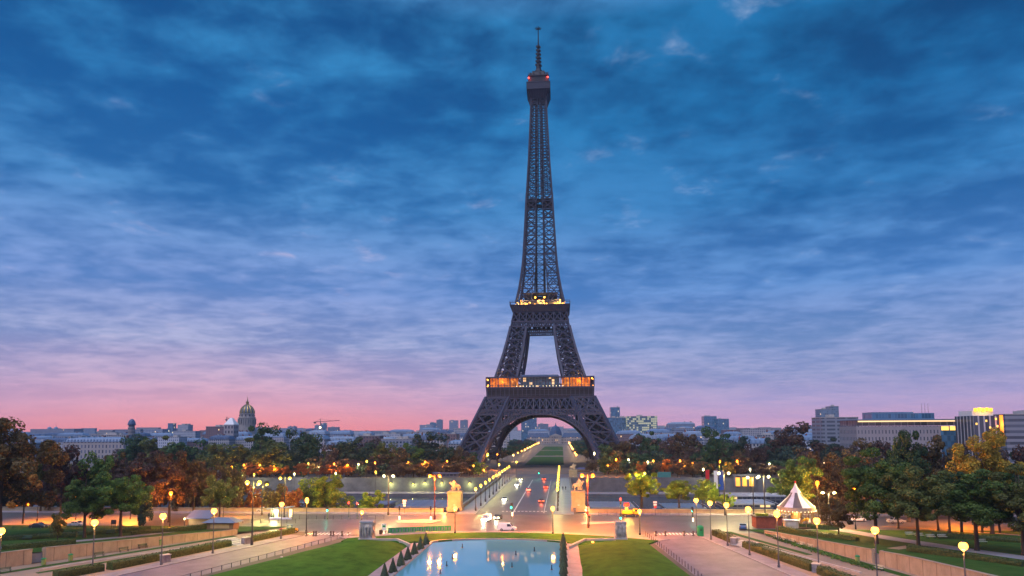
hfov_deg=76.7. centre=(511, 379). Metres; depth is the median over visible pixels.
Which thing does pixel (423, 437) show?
city block
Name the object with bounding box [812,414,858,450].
apartment block
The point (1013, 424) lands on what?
striped block
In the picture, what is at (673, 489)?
leafy tree
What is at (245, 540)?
stone block
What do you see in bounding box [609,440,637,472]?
leafy tree
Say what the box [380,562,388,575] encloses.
cone shrub
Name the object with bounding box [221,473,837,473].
quay path
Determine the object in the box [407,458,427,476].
leafy tree
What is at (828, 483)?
leafy tree
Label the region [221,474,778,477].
quay road
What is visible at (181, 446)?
leafy tree
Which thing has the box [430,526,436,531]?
site barrier
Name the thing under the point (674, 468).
leafy tree
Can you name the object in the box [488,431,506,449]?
city block
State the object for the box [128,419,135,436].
round turret
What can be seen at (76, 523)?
parked car
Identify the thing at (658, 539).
curved pavement
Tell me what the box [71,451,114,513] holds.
leafy tree
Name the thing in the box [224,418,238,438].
peaked tower
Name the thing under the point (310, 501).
leafy tree
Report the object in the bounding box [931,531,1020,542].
clipped hedge
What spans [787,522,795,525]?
counter window
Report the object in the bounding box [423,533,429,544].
cone shrub
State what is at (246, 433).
city block
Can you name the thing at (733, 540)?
stone block
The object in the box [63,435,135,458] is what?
long building
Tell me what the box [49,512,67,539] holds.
sapling
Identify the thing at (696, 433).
city block
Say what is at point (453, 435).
city block
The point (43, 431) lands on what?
apartment block
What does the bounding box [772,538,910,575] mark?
verge lawn
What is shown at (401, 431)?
city block
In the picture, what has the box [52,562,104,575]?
clipped hedge
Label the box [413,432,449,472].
leafy tree
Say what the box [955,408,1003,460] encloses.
office building
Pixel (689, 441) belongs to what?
leafy tree
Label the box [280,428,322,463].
leafy tree
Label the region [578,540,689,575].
lawn
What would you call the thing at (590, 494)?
quay pavement
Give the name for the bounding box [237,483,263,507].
leafy tree
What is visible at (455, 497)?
horse statue
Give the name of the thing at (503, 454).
trimmed tree
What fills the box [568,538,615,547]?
wall
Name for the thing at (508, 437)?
city block
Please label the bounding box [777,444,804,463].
leafy tree
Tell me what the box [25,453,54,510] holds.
leafy tree
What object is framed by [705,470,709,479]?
banner board
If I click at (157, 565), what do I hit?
pavement
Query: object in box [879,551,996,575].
garden wall
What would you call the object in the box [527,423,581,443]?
long palace
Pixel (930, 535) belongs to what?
park bench
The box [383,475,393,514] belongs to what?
double street lamp
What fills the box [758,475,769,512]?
double street lamp
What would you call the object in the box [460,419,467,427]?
apartment tower
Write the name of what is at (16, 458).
chestnut tree
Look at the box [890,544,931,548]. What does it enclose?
sand bed
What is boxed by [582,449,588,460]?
trimmed tree
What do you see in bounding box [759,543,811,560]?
verge lawn
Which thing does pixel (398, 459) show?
leafy tree
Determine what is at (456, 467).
leafy tree
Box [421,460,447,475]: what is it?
leafy tree
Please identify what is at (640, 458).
leafy tree
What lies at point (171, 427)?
apartment tower
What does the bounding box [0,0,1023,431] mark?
sky
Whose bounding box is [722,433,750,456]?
leafy tree
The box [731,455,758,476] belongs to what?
leafy tree
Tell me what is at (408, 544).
wall
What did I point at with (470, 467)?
leafy tree
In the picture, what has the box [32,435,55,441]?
city block
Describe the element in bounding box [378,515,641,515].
road marking
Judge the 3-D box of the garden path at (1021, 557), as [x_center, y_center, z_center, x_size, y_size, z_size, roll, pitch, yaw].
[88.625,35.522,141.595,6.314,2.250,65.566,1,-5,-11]
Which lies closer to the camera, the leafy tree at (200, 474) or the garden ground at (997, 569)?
the garden ground at (997, 569)
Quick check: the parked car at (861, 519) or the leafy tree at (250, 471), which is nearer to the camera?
the parked car at (861, 519)
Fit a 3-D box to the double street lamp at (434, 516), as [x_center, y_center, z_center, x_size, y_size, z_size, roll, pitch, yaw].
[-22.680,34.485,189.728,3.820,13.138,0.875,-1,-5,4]
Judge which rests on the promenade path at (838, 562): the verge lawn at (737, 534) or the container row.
the verge lawn at (737, 534)
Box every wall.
[0,549,31,567]
[2,507,443,511]
[38,547,183,570]
[43,529,237,561]
[217,477,497,491]
[358,538,410,546]
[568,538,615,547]
[570,477,780,491]
[589,509,1015,514]
[763,545,861,573]
[764,530,873,563]
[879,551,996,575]
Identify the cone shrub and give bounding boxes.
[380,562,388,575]
[388,558,397,572]
[396,550,404,565]
[404,547,411,560]
[411,541,417,554]
[417,536,424,549]
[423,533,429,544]
[559,541,566,555]
[559,547,567,560]
[559,553,567,566]
[559,558,568,573]
[560,533,566,545]
[560,566,566,575]
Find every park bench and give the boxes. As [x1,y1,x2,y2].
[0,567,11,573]
[926,534,935,538]
[937,534,946,538]
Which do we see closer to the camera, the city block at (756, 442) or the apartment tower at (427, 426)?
the city block at (756, 442)
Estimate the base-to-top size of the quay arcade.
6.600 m
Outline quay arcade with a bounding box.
[732,474,756,486]
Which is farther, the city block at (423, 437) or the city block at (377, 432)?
the city block at (377, 432)
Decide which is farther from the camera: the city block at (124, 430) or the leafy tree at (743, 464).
the city block at (124, 430)
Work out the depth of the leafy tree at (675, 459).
370.65 m
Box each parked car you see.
[28,522,47,526]
[67,521,86,526]
[848,516,866,521]
[886,517,905,523]
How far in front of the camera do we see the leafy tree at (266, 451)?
379.12 m
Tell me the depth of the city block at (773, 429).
1309.21 m
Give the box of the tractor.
[280,524,298,532]
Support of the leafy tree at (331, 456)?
on the quay road at (513, 475)
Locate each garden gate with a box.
[32,548,44,562]
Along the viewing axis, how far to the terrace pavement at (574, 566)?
126.43 m
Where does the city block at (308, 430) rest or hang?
on the ground at (91, 464)
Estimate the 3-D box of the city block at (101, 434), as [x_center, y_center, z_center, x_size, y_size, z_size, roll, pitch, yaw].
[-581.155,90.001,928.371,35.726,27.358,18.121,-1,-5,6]
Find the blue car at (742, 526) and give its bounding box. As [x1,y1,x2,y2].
[739,523,746,529]
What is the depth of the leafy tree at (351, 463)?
378.29 m
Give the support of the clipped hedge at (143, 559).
on the promenade path at (31, 572)
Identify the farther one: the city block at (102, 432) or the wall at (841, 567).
the city block at (102, 432)
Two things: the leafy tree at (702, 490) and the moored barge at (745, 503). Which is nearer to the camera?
the leafy tree at (702, 490)
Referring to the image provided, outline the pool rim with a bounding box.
[389,538,568,575]
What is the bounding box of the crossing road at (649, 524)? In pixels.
[2,512,1017,536]
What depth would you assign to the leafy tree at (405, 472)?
362.18 m
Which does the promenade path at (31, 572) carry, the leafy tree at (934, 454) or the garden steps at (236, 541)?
the garden steps at (236, 541)
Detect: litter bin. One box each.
[41,558,46,564]
[68,553,72,560]
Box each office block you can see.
[607,416,625,432]
[625,415,657,433]
[715,418,728,433]
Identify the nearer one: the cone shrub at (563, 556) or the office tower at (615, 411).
the cone shrub at (563, 556)
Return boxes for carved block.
[359,520,375,537]
[614,521,627,539]
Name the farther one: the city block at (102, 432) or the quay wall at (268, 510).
the city block at (102, 432)
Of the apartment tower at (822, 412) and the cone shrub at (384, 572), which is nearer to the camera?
the cone shrub at (384, 572)
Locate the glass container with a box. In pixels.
[697,525,703,535]
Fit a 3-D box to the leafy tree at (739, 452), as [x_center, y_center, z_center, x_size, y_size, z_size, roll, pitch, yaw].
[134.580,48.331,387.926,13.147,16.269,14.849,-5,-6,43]
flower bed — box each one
[776,538,797,543]
[791,542,816,549]
[810,549,835,556]
[830,555,857,564]
[849,561,879,570]
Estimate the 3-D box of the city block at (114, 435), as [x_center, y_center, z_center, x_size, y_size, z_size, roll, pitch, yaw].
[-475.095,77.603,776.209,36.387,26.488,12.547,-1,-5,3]
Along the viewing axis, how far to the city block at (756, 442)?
504.15 m
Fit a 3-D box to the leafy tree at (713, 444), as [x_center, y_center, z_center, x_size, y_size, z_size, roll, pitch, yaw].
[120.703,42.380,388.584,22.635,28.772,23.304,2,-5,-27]
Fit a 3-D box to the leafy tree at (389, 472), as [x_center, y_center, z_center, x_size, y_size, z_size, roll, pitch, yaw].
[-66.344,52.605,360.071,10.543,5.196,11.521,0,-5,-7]
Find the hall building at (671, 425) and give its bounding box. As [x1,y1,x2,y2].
[666,421,694,428]
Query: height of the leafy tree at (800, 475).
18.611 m
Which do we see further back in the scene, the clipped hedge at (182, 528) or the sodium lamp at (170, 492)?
the sodium lamp at (170, 492)
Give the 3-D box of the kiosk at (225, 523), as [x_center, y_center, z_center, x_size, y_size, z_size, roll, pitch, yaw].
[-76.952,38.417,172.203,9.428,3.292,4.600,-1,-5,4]
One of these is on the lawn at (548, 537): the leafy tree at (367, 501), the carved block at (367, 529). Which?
the carved block at (367, 529)
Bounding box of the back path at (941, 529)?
[870,525,1020,535]
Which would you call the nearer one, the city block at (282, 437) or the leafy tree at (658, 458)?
the leafy tree at (658, 458)
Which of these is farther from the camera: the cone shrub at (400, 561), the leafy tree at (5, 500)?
the leafy tree at (5, 500)
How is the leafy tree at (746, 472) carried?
on the quay road at (513, 475)
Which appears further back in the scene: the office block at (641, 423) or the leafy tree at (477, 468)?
the office block at (641, 423)
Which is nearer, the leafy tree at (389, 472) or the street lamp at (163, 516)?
the street lamp at (163, 516)
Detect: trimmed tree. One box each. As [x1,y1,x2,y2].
[499,450,507,460]
[500,449,514,455]
[501,447,520,453]
[572,447,586,453]
[574,449,587,458]
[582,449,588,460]
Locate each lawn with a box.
[1,535,235,573]
[36,556,138,573]
[210,540,406,575]
[341,532,656,544]
[525,457,563,464]
[535,451,562,455]
[542,446,562,449]
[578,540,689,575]
[728,532,747,536]
[744,537,811,554]
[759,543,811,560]
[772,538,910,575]
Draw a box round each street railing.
[13,526,159,528]
[241,519,295,522]
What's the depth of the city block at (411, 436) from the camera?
781.27 m
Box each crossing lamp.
[305,498,308,532]
[551,506,554,533]
[638,509,640,534]
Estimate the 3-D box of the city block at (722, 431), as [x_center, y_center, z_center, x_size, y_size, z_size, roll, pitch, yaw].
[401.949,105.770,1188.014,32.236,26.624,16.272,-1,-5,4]
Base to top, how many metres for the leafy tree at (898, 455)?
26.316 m
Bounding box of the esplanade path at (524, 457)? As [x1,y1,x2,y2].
[465,444,615,473]
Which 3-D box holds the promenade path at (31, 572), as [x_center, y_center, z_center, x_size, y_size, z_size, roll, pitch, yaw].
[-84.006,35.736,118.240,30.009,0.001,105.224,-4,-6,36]
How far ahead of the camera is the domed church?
1178.70 m
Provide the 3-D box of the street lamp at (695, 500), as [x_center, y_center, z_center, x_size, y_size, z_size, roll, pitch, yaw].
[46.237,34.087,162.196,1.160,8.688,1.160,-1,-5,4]
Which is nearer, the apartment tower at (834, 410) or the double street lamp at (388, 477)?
the double street lamp at (388, 477)
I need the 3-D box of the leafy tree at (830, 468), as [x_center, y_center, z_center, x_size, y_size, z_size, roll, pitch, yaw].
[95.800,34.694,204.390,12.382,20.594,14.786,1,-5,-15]
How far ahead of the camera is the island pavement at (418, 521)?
185.40 m
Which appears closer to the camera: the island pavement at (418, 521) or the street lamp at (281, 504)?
the street lamp at (281, 504)
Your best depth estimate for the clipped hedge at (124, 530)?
162.10 m
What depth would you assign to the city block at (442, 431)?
1010.40 m
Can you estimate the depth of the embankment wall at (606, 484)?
336.67 m
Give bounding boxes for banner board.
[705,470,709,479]
[713,471,717,488]
[718,471,723,495]
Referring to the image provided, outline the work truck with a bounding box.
[621,503,637,516]
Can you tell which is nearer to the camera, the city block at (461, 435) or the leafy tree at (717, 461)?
the leafy tree at (717, 461)
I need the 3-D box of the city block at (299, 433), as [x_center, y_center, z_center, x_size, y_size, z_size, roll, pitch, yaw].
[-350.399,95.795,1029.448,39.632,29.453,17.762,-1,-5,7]
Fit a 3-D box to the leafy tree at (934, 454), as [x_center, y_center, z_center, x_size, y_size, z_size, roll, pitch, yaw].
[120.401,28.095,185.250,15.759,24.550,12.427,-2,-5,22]
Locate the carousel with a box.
[777,481,815,528]
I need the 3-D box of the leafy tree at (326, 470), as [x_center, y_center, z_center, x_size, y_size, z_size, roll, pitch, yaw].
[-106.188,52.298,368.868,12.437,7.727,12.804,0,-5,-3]
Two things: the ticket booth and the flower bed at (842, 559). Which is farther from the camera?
the ticket booth
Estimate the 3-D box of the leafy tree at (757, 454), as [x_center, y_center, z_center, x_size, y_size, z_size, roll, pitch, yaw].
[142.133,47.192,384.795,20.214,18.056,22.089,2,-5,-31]
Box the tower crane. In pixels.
[314,419,339,429]
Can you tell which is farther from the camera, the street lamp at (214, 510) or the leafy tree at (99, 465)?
the leafy tree at (99, 465)
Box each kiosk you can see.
[185,510,217,525]
[202,517,243,529]
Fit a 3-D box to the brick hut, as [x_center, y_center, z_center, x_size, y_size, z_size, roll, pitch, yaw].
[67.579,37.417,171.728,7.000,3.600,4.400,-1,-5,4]
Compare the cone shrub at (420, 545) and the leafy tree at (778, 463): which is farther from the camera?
the leafy tree at (778, 463)
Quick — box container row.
[657,472,670,476]
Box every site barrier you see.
[388,528,394,533]
[395,527,401,532]
[402,527,408,532]
[409,527,415,532]
[416,527,422,531]
[423,526,429,531]
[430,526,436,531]
[437,526,443,531]
[444,525,450,530]
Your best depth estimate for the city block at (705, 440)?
744.81 m
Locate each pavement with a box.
[2,511,1016,516]
[97,535,301,575]
[245,491,805,496]
[338,531,669,541]
[368,543,424,575]
[396,519,441,523]
[567,543,581,575]
[580,521,614,524]
[694,534,810,575]
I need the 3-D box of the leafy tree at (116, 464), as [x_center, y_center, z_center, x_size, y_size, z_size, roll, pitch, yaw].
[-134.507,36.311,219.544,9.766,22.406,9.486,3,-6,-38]
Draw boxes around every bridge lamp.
[474,487,476,510]
[556,487,558,510]
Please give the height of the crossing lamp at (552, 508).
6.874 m
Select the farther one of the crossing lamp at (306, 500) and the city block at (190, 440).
the city block at (190, 440)
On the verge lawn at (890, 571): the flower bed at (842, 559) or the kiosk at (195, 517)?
the flower bed at (842, 559)
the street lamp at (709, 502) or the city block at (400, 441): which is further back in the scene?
the city block at (400, 441)
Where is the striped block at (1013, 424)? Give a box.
[993,410,1023,463]
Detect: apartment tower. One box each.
[168,423,175,432]
[178,424,192,430]
[288,426,296,429]
[321,423,326,430]
[328,426,339,430]
[420,424,433,428]
[436,419,442,429]
[449,420,458,429]
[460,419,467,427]
[538,423,547,429]
[815,408,830,416]
[825,405,838,416]
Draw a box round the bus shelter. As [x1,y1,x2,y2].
[266,506,294,518]
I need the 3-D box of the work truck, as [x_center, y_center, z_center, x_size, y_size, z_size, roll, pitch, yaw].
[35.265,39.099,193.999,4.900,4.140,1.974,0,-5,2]
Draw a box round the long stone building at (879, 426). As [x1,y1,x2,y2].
[837,403,955,465]
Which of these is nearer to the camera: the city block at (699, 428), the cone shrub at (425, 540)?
the cone shrub at (425, 540)
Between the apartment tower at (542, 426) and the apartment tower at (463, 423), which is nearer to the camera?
the apartment tower at (542, 426)
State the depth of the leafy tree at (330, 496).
227.07 m
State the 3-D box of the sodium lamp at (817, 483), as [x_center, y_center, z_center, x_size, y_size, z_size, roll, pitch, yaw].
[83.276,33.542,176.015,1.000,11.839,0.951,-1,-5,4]
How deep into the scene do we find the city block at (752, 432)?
947.83 m
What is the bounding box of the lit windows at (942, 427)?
[941,426,954,429]
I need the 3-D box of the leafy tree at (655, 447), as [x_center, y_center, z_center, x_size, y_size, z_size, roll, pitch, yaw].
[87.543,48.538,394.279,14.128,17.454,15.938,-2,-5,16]
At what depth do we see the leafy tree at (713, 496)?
212.58 m
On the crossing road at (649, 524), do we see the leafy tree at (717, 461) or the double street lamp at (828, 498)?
the double street lamp at (828, 498)
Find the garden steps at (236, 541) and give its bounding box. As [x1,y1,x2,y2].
[217,537,244,545]
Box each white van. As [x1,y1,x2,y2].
[481,513,491,521]
[498,523,516,530]
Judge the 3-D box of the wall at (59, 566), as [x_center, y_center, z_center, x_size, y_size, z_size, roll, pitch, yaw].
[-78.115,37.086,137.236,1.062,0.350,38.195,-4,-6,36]
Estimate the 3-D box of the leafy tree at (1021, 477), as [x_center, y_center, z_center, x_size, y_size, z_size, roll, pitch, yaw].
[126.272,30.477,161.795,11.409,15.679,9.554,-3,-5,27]
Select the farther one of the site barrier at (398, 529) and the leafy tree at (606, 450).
the leafy tree at (606, 450)
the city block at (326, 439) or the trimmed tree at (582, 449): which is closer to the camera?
the trimmed tree at (582, 449)
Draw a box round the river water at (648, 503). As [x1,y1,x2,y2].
[8,496,879,512]
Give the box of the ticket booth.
[782,519,798,527]
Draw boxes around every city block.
[5,439,41,456]
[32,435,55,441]
[43,436,69,449]
[45,433,59,436]
[56,431,90,437]
[81,428,96,433]
[91,432,117,436]
[97,431,114,433]
[98,433,133,437]
[115,429,142,432]
[123,431,151,437]
[136,427,160,428]
[143,429,167,433]
[151,432,172,437]
[157,435,186,447]
[173,430,199,437]
[187,437,207,453]
[208,434,235,449]
[235,434,254,450]
[238,430,252,436]
[264,431,289,450]
[280,428,302,430]
[280,430,302,440]
[295,433,329,452]
[305,428,319,433]
[309,429,329,436]
[326,438,359,451]
[329,435,355,440]
[330,430,353,436]
[354,431,372,436]
[358,430,373,436]
[360,433,383,445]
[373,431,388,434]
[375,432,402,438]
[381,436,414,450]
[389,429,414,434]
[403,432,424,445]
[408,430,428,433]
[418,432,446,459]
[420,428,439,431]
[430,429,450,433]
[441,432,458,446]
[448,438,470,449]
[454,428,467,432]
[456,433,464,439]
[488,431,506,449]
[488,431,509,444]
[510,430,520,439]
[528,429,549,436]
[550,427,563,435]
[567,428,577,432]
[616,429,641,442]
[629,431,656,452]
[645,427,670,434]
[656,432,678,444]
[663,434,703,444]
[672,427,694,434]
[683,429,703,444]
[695,426,716,431]
[704,432,722,450]
[721,430,739,433]
[723,430,741,435]
[730,434,754,440]
[736,436,772,450]
[740,428,764,436]
[757,428,780,431]
[757,433,782,439]
[789,433,812,450]
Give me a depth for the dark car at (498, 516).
188.70 m
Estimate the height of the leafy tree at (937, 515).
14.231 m
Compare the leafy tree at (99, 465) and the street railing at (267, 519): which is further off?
the leafy tree at (99, 465)
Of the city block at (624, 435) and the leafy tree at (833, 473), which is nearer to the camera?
the leafy tree at (833, 473)
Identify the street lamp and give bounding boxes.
[0,527,4,555]
[91,519,97,564]
[160,512,165,564]
[211,507,216,553]
[245,481,261,544]
[257,484,268,514]
[279,477,290,516]
[279,502,283,538]
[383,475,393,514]
[428,474,440,519]
[580,474,594,527]
[694,498,697,532]
[707,500,711,539]
[718,472,729,514]
[724,502,728,545]
[745,506,750,554]
[746,476,758,514]
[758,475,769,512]
[774,509,779,567]
[813,517,819,562]
[821,492,835,522]
[871,526,878,575]
[958,541,967,575]
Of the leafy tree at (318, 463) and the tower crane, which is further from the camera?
the tower crane
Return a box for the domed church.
[237,397,255,434]
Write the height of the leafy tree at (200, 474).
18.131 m
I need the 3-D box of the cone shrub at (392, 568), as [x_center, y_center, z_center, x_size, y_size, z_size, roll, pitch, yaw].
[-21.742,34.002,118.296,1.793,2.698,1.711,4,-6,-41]
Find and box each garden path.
[76,532,168,541]
[834,529,1023,559]
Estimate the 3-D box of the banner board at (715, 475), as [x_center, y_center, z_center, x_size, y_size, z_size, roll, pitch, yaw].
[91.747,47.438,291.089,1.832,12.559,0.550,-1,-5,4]
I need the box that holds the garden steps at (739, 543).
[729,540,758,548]
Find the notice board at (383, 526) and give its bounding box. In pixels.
[382,524,385,532]
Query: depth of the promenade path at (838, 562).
126.37 m
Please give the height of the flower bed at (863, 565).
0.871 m
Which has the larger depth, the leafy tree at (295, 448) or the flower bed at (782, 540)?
the leafy tree at (295, 448)
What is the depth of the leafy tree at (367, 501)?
228.26 m
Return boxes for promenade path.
[0,532,286,575]
[709,533,918,575]
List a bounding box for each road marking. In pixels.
[305,533,349,534]
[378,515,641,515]
[658,533,694,534]
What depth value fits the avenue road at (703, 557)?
129.27 m
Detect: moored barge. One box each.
[360,500,398,507]
[394,500,454,512]
[432,472,462,476]
[585,501,638,512]
[659,503,710,508]
[715,499,777,508]
[722,493,785,507]
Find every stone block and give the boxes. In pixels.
[160,553,171,562]
[241,536,249,543]
[730,537,737,543]
[811,562,821,572]
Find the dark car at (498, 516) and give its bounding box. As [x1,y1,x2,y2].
[493,514,501,519]
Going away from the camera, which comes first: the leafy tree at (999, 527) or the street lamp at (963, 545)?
the street lamp at (963, 545)
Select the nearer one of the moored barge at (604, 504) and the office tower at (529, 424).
the moored barge at (604, 504)
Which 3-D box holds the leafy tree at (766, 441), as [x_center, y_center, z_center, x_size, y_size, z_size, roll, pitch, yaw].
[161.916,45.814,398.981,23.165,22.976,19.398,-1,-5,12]
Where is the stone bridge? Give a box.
[455,476,575,514]
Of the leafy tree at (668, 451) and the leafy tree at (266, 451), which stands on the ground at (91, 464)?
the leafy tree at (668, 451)
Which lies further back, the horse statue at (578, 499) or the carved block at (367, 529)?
the horse statue at (578, 499)
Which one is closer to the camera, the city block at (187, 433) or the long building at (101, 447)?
the long building at (101, 447)
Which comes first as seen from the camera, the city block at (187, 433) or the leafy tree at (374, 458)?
the leafy tree at (374, 458)
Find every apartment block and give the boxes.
[30,428,82,433]
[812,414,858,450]
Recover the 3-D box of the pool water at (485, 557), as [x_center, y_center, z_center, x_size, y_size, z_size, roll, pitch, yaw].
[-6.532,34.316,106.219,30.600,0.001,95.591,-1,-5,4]
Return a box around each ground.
[1,525,285,552]
[20,441,750,472]
[32,513,879,575]
[744,529,1023,575]
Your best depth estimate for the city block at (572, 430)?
1640.64 m
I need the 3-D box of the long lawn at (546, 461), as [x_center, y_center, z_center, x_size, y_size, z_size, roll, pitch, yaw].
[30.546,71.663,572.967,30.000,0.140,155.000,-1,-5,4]
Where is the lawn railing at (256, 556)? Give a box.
[182,532,348,575]
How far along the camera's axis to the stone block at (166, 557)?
128.54 m
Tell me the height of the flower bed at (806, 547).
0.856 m
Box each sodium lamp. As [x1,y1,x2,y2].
[169,491,172,526]
[815,481,819,523]
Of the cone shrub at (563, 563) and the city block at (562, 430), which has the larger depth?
the city block at (562, 430)
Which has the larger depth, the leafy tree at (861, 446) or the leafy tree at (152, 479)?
the leafy tree at (861, 446)
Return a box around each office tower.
[521,418,536,440]
[609,406,619,416]
[701,415,716,426]
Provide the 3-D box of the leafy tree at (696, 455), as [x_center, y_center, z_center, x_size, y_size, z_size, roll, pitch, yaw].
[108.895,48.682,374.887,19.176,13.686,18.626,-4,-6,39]
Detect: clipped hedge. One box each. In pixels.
[1,531,77,540]
[1,538,75,549]
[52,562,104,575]
[78,526,150,535]
[106,539,231,569]
[130,524,206,534]
[245,528,294,541]
[712,529,737,542]
[742,541,812,570]
[775,525,858,540]
[782,523,837,529]
[816,565,855,575]
[906,544,1023,566]
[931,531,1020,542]
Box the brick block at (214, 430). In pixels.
[206,425,223,438]
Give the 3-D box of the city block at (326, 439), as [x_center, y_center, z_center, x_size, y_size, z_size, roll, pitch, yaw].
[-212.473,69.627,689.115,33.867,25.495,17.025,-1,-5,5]
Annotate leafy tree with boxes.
[2,496,11,505]
[3,472,45,523]
[8,472,43,506]
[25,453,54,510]
[32,462,65,506]
[36,444,87,515]
[44,462,72,509]
[60,476,112,537]
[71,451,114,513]
[84,470,154,536]
[103,451,130,474]
[103,453,128,506]
[114,450,178,524]
[115,433,151,464]
[136,460,157,506]
[138,435,175,459]
[146,450,199,521]
[161,499,185,506]
[166,438,210,466]
[171,459,207,510]
[173,459,217,510]
[194,449,208,457]
[195,467,221,506]
[196,442,235,476]
[200,474,238,516]
[205,463,235,507]
[224,464,246,507]
[225,457,247,472]
[226,437,291,476]
[231,462,245,474]
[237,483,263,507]
[240,422,281,465]
[241,465,263,476]
[243,461,256,476]
[254,464,264,476]
[257,465,279,476]
[260,481,286,507]
[272,462,283,476]
[278,465,290,476]
[278,487,303,507]
[279,443,303,475]
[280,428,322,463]
[287,465,296,475]
[293,463,314,476]
[295,473,355,507]
[298,488,322,507]
[306,456,328,476]
[309,450,323,466]
[314,464,335,475]
[319,442,345,474]
[325,445,345,469]
[332,458,367,475]
[334,466,358,476]
[335,437,375,465]
[352,463,366,476]
[356,437,379,450]
[357,447,366,464]
[358,490,384,507]
[362,450,376,473]
[363,454,391,475]
[365,463,375,474]
[373,441,397,463]
[376,464,391,474]
[383,470,400,476]
[385,447,410,467]
[390,463,405,476]
[392,466,410,476]
[393,443,427,461]
[398,461,428,476]
[406,449,417,465]
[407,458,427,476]
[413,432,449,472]
[414,465,433,476]
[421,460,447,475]
[433,444,462,462]
[439,447,460,463]
[439,461,470,473]
[454,446,468,460]
[455,454,476,473]
[461,452,477,462]
[464,465,475,475]
[469,462,488,475]
[585,461,597,472]
[596,455,613,474]
[598,444,623,473]
[606,450,622,474]
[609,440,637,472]
[614,461,631,474]
[618,435,649,460]
[621,452,655,471]
[624,470,661,507]
[625,449,649,462]
[632,444,654,459]
[636,431,661,450]
[636,461,647,475]
[643,462,657,475]
[644,450,675,464]
[648,445,665,461]
[649,436,679,456]
[650,461,661,472]
[657,446,675,462]
[659,480,697,507]
[660,459,671,471]
[667,432,702,457]
[668,455,698,474]
[669,462,683,476]
[680,446,702,457]
[680,458,706,476]
[689,451,716,467]
[693,426,731,464]
[693,479,712,507]
[696,463,711,476]
[705,451,721,464]
[705,482,723,508]
[708,463,718,473]
[718,446,735,469]
[718,465,731,476]
[719,455,749,473]
[719,492,735,508]
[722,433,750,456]
[722,449,745,458]
[722,461,735,474]
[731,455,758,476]
[738,466,753,476]
[742,443,773,473]
[753,463,764,476]
[757,464,775,474]
[759,437,785,461]
[766,448,783,472]
[766,456,823,500]
[766,459,796,468]
[768,421,823,456]
[771,465,786,475]
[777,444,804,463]
[791,446,809,464]
[799,460,840,509]
[805,451,845,509]
[806,437,839,462]
[817,463,847,509]
[818,498,859,533]
[819,444,844,463]
[829,448,874,501]
[830,445,857,455]
[833,451,846,468]
[834,456,861,507]
[852,438,883,465]
[852,459,874,500]
[866,440,891,465]
[876,465,955,544]
[879,430,931,521]
[882,484,899,528]
[910,434,956,519]
[923,478,952,529]
[925,470,963,538]
[927,469,1020,550]
[936,442,968,517]
[945,427,1023,533]
[954,478,963,531]
[976,448,1008,461]
[987,463,1023,555]
[998,478,1015,532]
[1011,444,1023,476]
[1011,473,1023,528]
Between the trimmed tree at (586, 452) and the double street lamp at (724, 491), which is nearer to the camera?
the double street lamp at (724, 491)
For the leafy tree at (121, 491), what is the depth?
152.85 m
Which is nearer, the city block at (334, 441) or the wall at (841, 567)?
the wall at (841, 567)
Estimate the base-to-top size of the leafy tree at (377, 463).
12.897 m
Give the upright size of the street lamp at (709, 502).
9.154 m
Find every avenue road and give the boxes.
[121,534,353,575]
[646,534,788,575]
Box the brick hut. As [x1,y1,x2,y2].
[751,513,782,527]
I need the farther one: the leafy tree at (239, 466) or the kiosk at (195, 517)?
the leafy tree at (239, 466)
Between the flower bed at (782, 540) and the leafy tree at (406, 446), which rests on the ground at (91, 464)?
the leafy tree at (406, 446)
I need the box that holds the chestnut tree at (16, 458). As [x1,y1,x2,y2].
[0,416,68,535]
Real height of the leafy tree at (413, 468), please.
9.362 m
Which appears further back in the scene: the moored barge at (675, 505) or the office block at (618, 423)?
the office block at (618, 423)
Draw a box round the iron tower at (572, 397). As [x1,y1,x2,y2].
[458,26,619,470]
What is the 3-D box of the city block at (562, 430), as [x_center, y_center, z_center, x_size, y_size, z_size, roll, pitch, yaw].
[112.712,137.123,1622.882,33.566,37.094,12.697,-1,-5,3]
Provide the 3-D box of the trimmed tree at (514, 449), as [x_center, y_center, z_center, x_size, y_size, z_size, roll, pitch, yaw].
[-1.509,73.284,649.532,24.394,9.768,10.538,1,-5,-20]
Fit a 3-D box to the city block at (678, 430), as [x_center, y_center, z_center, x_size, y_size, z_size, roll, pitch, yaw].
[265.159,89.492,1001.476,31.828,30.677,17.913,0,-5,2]
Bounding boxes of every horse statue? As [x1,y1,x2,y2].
[447,480,463,511]
[569,463,576,476]
[571,479,585,511]
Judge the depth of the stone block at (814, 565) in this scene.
116.45 m
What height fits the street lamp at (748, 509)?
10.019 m
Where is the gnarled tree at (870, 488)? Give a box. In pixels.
[840,447,917,543]
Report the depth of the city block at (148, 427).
2374.84 m
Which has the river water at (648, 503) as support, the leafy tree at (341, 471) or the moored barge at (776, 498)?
the moored barge at (776, 498)
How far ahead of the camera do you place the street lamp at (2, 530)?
110.71 m
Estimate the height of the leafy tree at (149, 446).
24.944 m
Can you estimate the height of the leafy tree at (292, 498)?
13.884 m
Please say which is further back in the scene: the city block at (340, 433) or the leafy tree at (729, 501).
the city block at (340, 433)
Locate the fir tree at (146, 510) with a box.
[137,493,153,525]
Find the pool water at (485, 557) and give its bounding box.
[394,540,559,575]

